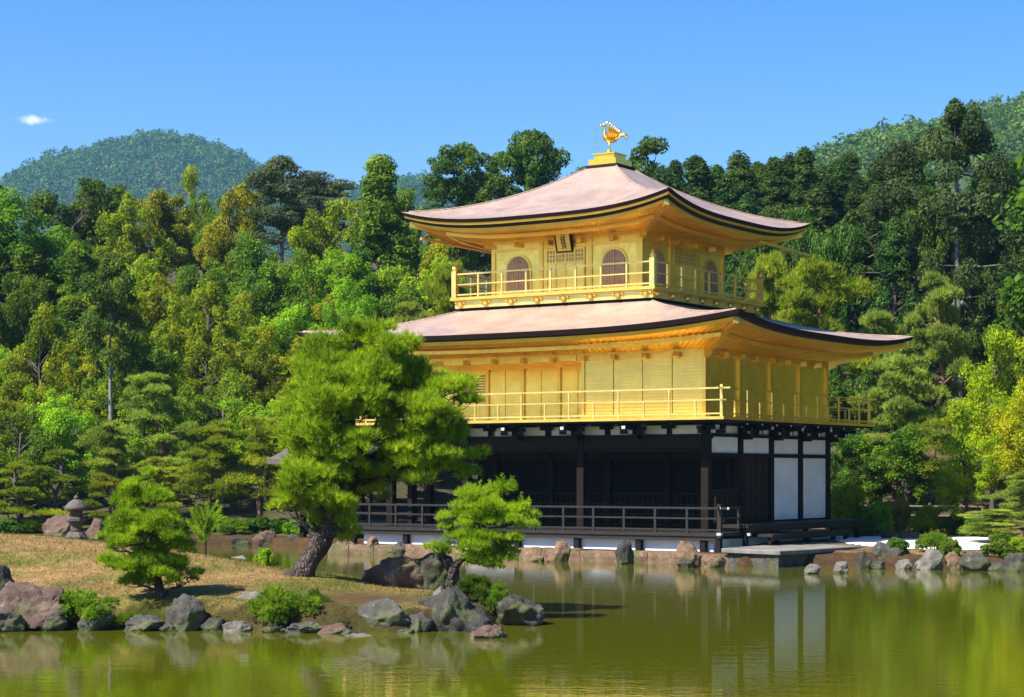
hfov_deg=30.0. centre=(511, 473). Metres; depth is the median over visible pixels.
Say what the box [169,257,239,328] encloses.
broadleaf tree
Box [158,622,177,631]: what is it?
rock
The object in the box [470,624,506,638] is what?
rock
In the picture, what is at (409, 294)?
conifer tree
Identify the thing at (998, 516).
red pine
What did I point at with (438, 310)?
broadleaf tree
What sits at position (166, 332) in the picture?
broadleaf tree
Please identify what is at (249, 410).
broadleaf tree
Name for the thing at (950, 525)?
shrub
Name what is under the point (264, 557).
shrub
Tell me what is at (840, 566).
rock
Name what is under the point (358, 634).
rock
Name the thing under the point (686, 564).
rock
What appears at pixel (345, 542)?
rock
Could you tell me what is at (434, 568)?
rock
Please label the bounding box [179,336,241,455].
broadleaf tree
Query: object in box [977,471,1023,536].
red pine
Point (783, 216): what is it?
conifer tree
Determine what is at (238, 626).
rock
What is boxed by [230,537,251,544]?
rock
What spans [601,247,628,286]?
window
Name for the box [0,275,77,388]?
broadleaf tree
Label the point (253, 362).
broadleaf tree
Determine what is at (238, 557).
rock
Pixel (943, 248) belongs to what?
broadleaf tree
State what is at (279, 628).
rock
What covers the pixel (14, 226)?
conifer tree
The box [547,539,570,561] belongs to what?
rock
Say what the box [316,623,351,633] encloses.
rock
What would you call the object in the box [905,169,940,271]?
conifer tree
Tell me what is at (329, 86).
sky
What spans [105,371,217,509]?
red pine
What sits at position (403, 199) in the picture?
broadleaf tree
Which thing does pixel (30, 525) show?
shrub
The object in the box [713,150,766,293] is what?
conifer tree
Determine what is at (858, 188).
conifer tree
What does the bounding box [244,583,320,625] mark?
shrub
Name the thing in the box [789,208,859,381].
broadleaf tree
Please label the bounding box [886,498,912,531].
shrub
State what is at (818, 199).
conifer tree
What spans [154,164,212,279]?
broadleaf tree
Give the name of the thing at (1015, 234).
conifer tree
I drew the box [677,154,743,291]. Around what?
conifer tree
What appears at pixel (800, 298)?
red pine
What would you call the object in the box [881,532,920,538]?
stone block
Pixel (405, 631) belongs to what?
rock
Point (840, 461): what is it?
broadleaf tree
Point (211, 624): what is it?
rock
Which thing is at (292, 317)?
broadleaf tree
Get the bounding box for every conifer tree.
[0,183,17,242]
[0,255,14,308]
[47,239,107,349]
[56,295,108,375]
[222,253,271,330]
[349,154,420,292]
[387,287,424,317]
[667,159,685,190]
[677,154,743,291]
[708,164,732,259]
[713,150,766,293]
[725,193,763,299]
[727,161,768,263]
[757,156,792,255]
[775,146,826,250]
[778,208,796,252]
[781,152,799,208]
[802,185,854,319]
[809,164,843,218]
[821,159,852,224]
[831,224,859,303]
[837,230,878,389]
[840,151,862,216]
[842,175,877,286]
[854,188,893,329]
[858,216,939,372]
[864,162,890,235]
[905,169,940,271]
[906,185,946,301]
[920,218,999,315]
[964,167,1006,234]
[987,245,1023,361]
[994,219,1023,349]
[1008,150,1023,234]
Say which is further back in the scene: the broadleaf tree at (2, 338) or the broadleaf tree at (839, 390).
the broadleaf tree at (2, 338)
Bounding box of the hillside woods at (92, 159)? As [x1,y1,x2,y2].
[0,128,495,258]
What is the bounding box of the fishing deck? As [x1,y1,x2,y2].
[267,429,477,537]
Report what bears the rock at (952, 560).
in the pond water
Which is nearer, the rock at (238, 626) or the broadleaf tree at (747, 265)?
the rock at (238, 626)
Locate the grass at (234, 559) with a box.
[0,532,494,626]
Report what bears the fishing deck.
on the ground at (246, 508)
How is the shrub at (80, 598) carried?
on the ground at (246, 508)
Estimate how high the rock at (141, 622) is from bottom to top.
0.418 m
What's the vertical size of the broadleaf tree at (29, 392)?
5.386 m
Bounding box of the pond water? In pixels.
[0,545,1023,696]
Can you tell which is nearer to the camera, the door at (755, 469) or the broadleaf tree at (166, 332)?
the door at (755, 469)
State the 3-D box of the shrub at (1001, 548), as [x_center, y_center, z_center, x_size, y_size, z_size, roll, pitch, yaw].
[13.381,2.102,52.592,1.014,0.577,0.983,0,0,25]
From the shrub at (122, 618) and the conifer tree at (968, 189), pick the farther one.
the conifer tree at (968, 189)
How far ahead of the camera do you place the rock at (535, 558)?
56.23 m
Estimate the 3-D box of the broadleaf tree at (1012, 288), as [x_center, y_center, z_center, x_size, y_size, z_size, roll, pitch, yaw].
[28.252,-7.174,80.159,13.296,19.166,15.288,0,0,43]
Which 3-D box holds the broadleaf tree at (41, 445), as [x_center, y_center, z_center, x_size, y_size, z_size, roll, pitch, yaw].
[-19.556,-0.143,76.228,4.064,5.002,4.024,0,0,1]
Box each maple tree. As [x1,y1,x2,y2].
[931,437,1000,519]
[943,322,1023,530]
[982,375,1023,479]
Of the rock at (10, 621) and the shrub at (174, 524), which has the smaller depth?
the rock at (10, 621)
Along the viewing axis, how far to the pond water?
28.52 m
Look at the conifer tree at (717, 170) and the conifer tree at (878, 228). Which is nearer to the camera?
the conifer tree at (878, 228)
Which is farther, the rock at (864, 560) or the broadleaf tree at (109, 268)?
the broadleaf tree at (109, 268)
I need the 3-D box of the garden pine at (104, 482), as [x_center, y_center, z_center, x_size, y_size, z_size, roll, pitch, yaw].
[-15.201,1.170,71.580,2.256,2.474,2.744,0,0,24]
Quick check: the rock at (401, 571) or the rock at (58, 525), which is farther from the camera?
the rock at (58, 525)
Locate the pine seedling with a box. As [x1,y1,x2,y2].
[185,500,223,554]
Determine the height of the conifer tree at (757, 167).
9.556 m
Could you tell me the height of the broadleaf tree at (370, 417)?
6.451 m
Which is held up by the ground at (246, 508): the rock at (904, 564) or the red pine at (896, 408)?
the red pine at (896, 408)
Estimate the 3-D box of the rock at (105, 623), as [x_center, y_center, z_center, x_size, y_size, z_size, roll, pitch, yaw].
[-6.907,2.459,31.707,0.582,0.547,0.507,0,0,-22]
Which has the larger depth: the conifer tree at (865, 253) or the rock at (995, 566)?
the conifer tree at (865, 253)
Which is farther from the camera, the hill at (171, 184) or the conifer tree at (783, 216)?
the hill at (171, 184)
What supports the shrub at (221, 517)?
on the ground at (246, 508)
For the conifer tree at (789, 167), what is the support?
on the ground at (246, 508)
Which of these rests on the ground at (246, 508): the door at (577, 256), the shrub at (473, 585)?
the shrub at (473, 585)
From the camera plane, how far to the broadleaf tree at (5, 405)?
78.77 m
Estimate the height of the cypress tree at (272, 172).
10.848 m
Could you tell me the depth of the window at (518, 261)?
61.90 m
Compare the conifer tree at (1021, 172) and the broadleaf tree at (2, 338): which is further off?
the conifer tree at (1021, 172)
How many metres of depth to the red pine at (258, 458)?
71.58 m
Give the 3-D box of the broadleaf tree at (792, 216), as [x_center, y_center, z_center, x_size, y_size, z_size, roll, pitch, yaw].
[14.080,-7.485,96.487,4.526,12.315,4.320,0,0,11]
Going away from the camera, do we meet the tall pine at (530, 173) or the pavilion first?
the pavilion
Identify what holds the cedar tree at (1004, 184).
on the ground at (246, 508)
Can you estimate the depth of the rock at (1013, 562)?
50.45 m
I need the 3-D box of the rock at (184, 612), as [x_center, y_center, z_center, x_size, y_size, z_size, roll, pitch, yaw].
[-5.389,2.433,31.597,0.621,0.889,0.452,0,0,-23]
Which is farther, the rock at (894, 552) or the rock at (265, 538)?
the rock at (265, 538)
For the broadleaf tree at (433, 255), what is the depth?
98.78 m
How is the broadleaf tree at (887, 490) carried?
on the ground at (246, 508)
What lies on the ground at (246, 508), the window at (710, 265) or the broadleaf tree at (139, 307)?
the broadleaf tree at (139, 307)
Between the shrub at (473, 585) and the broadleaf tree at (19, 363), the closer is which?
the shrub at (473, 585)
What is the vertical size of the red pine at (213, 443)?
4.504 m
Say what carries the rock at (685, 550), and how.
in the pond water
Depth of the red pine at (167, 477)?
72.44 m
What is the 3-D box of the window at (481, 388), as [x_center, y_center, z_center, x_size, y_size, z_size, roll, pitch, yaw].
[-1.098,-2.800,63.602,0.580,0.900,0.048,0,0,33]
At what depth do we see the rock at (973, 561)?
50.95 m
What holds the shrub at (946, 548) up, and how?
on the ground at (246, 508)
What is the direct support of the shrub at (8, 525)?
on the ground at (246, 508)
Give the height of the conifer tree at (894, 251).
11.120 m
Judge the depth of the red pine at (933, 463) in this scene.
71.88 m
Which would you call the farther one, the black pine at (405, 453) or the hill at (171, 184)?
the hill at (171, 184)
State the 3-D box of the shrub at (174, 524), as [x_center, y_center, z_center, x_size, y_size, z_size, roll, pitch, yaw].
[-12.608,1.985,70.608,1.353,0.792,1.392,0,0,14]
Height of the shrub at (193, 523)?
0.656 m
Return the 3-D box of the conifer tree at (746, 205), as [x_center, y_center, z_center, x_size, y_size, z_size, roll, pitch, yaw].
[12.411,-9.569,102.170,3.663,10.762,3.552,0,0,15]
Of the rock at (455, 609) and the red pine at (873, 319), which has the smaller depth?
the rock at (455, 609)
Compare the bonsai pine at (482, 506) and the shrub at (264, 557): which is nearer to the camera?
the bonsai pine at (482, 506)
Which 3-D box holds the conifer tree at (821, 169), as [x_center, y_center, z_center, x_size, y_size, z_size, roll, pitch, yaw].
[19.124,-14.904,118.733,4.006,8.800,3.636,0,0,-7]
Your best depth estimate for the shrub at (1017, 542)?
54.24 m
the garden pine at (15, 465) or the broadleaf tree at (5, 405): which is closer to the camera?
the garden pine at (15, 465)
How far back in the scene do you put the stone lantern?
39.78 m
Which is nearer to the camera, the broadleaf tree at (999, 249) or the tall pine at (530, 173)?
the broadleaf tree at (999, 249)
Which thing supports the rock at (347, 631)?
in the pond water
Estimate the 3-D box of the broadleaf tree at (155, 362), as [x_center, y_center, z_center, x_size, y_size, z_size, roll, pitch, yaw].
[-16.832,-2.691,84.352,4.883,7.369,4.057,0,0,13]
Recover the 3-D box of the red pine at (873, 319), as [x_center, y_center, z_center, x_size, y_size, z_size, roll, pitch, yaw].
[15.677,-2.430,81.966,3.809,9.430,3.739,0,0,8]
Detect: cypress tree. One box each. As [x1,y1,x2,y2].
[234,154,319,265]
[272,170,359,296]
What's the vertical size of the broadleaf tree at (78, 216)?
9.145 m
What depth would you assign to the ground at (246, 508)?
36.17 m
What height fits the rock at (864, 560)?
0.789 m
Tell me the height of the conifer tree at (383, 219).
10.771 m
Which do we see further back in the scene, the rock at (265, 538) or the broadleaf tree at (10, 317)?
the broadleaf tree at (10, 317)
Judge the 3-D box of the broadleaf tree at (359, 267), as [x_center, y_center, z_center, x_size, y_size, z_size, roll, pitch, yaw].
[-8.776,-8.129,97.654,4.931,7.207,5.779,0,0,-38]
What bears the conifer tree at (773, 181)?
on the ground at (246, 508)
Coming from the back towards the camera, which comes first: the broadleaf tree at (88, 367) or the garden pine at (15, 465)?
the broadleaf tree at (88, 367)
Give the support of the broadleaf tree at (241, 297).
on the ground at (246, 508)
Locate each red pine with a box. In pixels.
[73,420,146,512]
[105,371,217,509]
[122,456,190,509]
[166,418,251,512]
[213,415,297,516]
[386,299,432,479]
[420,259,474,314]
[743,249,799,322]
[774,253,888,434]
[845,350,946,498]
[855,309,914,501]
[880,268,983,518]
[915,395,1014,504]
[956,508,1023,534]
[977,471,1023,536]
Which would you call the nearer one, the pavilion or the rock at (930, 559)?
the rock at (930, 559)
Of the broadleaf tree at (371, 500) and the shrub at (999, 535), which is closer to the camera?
the shrub at (999, 535)
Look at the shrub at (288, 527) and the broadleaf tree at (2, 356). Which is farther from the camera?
the broadleaf tree at (2, 356)
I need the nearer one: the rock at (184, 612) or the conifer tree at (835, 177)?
the rock at (184, 612)
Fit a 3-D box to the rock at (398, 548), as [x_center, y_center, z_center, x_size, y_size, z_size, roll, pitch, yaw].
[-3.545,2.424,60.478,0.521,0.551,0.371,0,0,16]
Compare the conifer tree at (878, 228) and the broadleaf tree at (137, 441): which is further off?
the conifer tree at (878, 228)
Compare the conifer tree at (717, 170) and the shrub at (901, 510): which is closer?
the shrub at (901, 510)
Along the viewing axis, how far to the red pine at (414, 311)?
87.66 m
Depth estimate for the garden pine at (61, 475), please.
72.10 m
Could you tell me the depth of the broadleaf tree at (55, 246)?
98.05 m
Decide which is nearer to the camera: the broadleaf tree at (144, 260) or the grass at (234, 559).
the grass at (234, 559)
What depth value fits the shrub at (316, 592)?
32.25 m
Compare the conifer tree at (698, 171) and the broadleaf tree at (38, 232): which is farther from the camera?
the conifer tree at (698, 171)
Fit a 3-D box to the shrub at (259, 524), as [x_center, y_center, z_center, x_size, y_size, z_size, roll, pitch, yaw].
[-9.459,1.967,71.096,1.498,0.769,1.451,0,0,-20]
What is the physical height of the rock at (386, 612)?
0.791 m
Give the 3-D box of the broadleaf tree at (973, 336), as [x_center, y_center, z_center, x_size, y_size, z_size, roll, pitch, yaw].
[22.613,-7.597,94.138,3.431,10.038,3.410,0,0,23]
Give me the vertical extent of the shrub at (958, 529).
0.871 m
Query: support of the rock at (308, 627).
in the pond water
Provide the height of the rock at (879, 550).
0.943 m
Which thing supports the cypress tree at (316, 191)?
on the ground at (246, 508)
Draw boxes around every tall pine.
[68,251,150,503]
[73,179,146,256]
[407,141,496,281]
[455,151,524,277]
[483,128,572,260]
[567,166,584,175]
[628,135,678,190]
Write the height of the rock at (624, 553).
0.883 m
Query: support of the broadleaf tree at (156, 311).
on the ground at (246, 508)
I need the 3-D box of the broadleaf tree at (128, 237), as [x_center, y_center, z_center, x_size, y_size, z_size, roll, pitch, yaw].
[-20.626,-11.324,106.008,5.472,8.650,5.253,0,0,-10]
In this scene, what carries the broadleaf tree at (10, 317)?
on the ground at (246, 508)
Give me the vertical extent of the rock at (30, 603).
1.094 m
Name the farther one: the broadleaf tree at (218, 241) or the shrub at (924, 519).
the broadleaf tree at (218, 241)
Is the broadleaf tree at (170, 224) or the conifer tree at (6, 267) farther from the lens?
the broadleaf tree at (170, 224)
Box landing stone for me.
[721,542,866,567]
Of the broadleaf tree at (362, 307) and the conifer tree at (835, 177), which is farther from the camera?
the conifer tree at (835, 177)
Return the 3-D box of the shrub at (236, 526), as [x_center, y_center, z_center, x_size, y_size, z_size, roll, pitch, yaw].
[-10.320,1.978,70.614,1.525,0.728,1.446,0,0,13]
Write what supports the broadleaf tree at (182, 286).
on the ground at (246, 508)
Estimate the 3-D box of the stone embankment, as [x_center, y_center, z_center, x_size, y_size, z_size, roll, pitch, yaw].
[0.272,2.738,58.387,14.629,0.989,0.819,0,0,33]
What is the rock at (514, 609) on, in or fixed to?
on the ground at (246, 508)
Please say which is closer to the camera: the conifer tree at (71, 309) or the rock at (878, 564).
the rock at (878, 564)
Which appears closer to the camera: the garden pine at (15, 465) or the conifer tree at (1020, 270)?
the garden pine at (15, 465)
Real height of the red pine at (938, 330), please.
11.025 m
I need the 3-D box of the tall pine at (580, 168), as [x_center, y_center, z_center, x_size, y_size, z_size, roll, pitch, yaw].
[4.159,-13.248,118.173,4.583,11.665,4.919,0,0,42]
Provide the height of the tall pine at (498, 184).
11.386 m
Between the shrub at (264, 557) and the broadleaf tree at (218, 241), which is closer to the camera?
the shrub at (264, 557)
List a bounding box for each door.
[546,246,584,291]
[674,249,695,291]
[744,457,767,520]
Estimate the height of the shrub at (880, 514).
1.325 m
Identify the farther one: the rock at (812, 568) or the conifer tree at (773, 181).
the conifer tree at (773, 181)
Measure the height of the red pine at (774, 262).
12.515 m
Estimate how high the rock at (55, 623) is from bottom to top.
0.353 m
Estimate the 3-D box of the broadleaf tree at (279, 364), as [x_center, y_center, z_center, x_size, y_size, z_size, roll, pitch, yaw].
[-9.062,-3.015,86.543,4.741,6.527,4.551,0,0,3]
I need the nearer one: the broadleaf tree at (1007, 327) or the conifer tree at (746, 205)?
the broadleaf tree at (1007, 327)
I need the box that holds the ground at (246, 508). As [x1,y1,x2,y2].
[0,258,1023,632]
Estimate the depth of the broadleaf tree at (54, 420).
76.09 m
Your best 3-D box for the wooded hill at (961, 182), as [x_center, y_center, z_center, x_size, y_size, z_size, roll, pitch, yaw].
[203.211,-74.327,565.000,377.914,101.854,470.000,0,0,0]
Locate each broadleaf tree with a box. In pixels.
[0,185,78,314]
[0,272,44,361]
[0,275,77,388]
[0,300,89,417]
[0,332,19,365]
[0,345,32,401]
[0,397,50,493]
[0,409,67,521]
[2,224,67,308]
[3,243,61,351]
[3,384,84,505]
[23,177,112,269]
[32,394,129,499]
[39,386,144,465]
[43,342,103,404]
[67,277,158,384]
[74,382,166,488]
[77,329,190,476]
[80,253,160,333]
[90,191,189,298]
[113,391,197,480]
[127,350,195,430]
[128,188,200,300]
[130,271,186,352]
[144,264,218,332]
[148,279,253,395]
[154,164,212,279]
[169,196,237,278]
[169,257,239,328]
[175,364,263,503]
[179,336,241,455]
[191,182,271,292]
[194,290,290,390]
[203,322,284,424]
[217,389,298,510]
[225,227,324,384]
[237,304,330,392]
[241,378,340,511]
[262,335,313,399]
[281,293,342,384]
[286,197,368,301]
[288,245,393,326]
[318,248,404,320]
[321,272,379,329]
[331,413,403,488]
[369,483,398,505]
[376,253,469,322]
[393,185,462,282]
[417,239,485,312]
[418,293,451,315]
[727,245,779,319]
[767,203,827,321]
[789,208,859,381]
[829,363,890,483]
[831,445,857,478]
[831,452,903,504]
[832,424,945,511]
[885,198,952,368]
[944,219,1002,394]
[947,211,1012,394]
[981,300,1023,408]
[987,146,1023,340]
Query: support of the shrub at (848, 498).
on the ground at (246, 508)
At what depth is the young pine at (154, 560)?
32.25 m
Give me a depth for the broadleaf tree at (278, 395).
79.77 m
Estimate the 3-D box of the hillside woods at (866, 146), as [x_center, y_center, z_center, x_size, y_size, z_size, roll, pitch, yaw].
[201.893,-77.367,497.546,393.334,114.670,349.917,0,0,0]
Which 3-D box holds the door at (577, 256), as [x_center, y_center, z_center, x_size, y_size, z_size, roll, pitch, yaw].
[1.703,-6.491,60.936,1.460,1.378,0.051,0,0,33]
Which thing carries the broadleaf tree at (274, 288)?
on the ground at (246, 508)
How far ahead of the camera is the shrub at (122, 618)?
31.80 m
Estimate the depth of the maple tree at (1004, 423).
66.55 m
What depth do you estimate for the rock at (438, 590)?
32.95 m
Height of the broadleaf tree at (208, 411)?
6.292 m
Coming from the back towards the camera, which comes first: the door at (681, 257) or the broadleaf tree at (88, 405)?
the broadleaf tree at (88, 405)
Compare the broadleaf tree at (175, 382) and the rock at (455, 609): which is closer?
the rock at (455, 609)
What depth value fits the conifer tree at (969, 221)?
100.15 m
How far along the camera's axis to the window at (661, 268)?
60.33 m
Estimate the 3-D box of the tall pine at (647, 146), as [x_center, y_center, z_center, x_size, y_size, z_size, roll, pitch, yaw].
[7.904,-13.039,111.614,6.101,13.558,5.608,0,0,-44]
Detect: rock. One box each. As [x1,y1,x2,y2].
[0,564,14,590]
[0,581,67,630]
[0,611,26,631]
[39,615,67,630]
[42,514,82,536]
[77,605,112,630]
[85,518,109,539]
[124,614,164,630]
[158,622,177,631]
[165,594,205,630]
[200,617,224,630]
[222,621,251,631]
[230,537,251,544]
[232,555,245,559]
[234,591,259,598]
[252,530,275,545]
[261,624,285,632]
[285,621,322,632]
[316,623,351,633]
[335,540,353,544]
[341,628,357,633]
[347,633,371,635]
[358,597,409,627]
[362,556,423,588]
[366,536,379,546]
[392,541,404,555]
[397,629,413,632]
[408,611,433,632]
[418,552,465,594]
[418,586,492,631]
[433,586,444,594]
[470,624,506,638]
[490,594,543,625]
[529,555,543,561]
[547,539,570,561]
[615,539,633,563]
[673,541,701,566]
[676,560,696,567]
[703,554,725,567]
[804,564,820,573]
[833,561,848,572]
[856,550,871,568]
[870,560,885,568]
[871,541,891,559]
[888,547,903,556]
[895,559,912,568]
[915,549,943,569]
[945,551,960,569]
[960,552,989,570]
[987,561,1001,570]
[1000,553,1023,571]
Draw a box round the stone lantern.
[64,495,87,539]
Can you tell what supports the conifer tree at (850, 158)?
on the ground at (246, 508)
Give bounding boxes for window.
[472,375,484,402]
[505,254,531,292]
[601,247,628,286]
[654,248,665,286]
[703,259,717,295]
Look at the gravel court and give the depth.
57.59 m
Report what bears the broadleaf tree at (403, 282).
on the ground at (246, 508)
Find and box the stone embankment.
[328,544,727,564]
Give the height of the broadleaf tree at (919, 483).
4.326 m
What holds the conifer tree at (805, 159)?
on the ground at (246, 508)
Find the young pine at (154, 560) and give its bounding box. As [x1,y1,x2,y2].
[94,463,205,598]
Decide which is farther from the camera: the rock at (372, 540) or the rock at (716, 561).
the rock at (372, 540)
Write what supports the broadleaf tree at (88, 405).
on the ground at (246, 508)
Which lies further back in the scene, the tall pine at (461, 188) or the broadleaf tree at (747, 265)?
the tall pine at (461, 188)
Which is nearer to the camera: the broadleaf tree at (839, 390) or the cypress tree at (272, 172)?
the broadleaf tree at (839, 390)
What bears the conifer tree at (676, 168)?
on the ground at (246, 508)
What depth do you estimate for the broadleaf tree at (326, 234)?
101.44 m
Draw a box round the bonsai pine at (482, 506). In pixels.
[420,473,542,590]
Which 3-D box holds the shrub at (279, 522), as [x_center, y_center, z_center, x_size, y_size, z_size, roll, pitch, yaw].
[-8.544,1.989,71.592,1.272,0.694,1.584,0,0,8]
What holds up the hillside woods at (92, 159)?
on the hill at (171, 184)
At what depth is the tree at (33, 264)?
97.20 m
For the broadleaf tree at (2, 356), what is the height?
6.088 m
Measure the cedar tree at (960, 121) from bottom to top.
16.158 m
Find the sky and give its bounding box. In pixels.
[0,0,1023,191]
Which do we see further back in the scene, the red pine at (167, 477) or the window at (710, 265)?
the red pine at (167, 477)
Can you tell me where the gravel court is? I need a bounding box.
[829,536,990,549]
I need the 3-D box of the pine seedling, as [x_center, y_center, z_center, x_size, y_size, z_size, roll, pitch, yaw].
[-6.213,1.125,38.583,0.770,1.258,0.896,0,0,-27]
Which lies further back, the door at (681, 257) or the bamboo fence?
the bamboo fence
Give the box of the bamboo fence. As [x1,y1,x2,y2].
[865,503,1021,530]
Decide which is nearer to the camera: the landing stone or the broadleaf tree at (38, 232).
the landing stone
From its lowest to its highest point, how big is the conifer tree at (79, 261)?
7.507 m
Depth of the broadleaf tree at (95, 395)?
81.90 m
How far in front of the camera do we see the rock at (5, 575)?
33.12 m
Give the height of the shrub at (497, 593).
0.764 m
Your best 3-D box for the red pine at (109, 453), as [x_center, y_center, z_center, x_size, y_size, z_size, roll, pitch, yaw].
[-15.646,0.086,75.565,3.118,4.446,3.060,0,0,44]
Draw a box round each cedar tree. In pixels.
[847,137,928,326]
[901,98,1022,400]
[951,155,1023,364]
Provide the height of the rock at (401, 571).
1.001 m
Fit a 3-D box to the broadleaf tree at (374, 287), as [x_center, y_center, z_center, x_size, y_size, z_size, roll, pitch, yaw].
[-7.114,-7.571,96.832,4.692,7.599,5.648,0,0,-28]
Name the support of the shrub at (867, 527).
on the ground at (246, 508)
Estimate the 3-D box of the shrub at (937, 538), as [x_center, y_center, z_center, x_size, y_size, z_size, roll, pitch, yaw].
[12.062,1.983,54.593,1.135,0.826,1.189,0,0,1]
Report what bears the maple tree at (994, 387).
on the ground at (246, 508)
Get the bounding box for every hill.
[15,147,485,259]
[865,117,1023,229]
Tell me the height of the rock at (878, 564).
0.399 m
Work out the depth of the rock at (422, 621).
31.29 m
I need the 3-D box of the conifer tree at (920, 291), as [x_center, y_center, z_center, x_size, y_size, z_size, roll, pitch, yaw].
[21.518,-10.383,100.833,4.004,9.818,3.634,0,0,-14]
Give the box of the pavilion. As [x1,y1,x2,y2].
[297,121,913,552]
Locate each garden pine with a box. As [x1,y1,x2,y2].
[0,448,102,519]
[0,459,69,522]
[87,472,143,520]
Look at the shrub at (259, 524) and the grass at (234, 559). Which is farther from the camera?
the shrub at (259, 524)
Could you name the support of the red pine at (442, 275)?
on the ground at (246, 508)
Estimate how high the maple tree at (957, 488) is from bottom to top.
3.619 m
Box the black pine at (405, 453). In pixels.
[263,310,491,576]
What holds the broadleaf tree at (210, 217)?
on the ground at (246, 508)
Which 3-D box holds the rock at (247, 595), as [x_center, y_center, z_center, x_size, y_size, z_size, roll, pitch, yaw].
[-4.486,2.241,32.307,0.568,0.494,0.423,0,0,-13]
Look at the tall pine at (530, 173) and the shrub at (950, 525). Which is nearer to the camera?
the shrub at (950, 525)
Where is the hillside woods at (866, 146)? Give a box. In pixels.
[722,91,1023,260]
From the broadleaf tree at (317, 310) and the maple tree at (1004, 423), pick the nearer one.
the maple tree at (1004, 423)
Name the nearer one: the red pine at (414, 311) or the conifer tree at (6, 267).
the red pine at (414, 311)
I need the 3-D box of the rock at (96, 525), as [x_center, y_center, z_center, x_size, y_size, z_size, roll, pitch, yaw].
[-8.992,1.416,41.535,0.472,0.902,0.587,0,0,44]
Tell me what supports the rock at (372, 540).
in the pond water
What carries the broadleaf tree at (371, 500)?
on the ground at (246, 508)
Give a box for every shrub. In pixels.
[0,517,23,533]
[19,517,45,532]
[50,587,122,623]
[112,611,147,627]
[166,519,187,532]
[183,519,212,531]
[204,514,232,530]
[216,518,254,533]
[242,516,279,533]
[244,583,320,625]
[253,547,278,565]
[271,517,289,532]
[282,516,318,534]
[303,586,336,602]
[450,572,491,601]
[479,579,509,613]
[831,480,865,529]
[852,520,876,535]
[862,501,895,532]
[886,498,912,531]
[886,537,910,553]
[906,504,944,533]
[914,529,952,550]
[938,514,966,534]
[940,539,965,555]
[955,518,992,536]
[980,539,1016,558]
[988,531,1019,541]
[1008,536,1023,552]
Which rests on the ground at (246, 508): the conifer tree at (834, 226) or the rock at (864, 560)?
the conifer tree at (834, 226)
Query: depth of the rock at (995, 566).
50.88 m
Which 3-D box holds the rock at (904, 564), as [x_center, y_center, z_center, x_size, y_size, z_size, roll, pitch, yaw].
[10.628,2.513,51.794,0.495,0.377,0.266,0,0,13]
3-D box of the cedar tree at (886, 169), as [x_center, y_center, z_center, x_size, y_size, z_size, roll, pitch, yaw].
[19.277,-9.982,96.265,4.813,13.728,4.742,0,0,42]
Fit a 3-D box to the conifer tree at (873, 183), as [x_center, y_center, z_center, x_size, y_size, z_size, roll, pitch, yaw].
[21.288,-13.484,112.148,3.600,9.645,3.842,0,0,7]

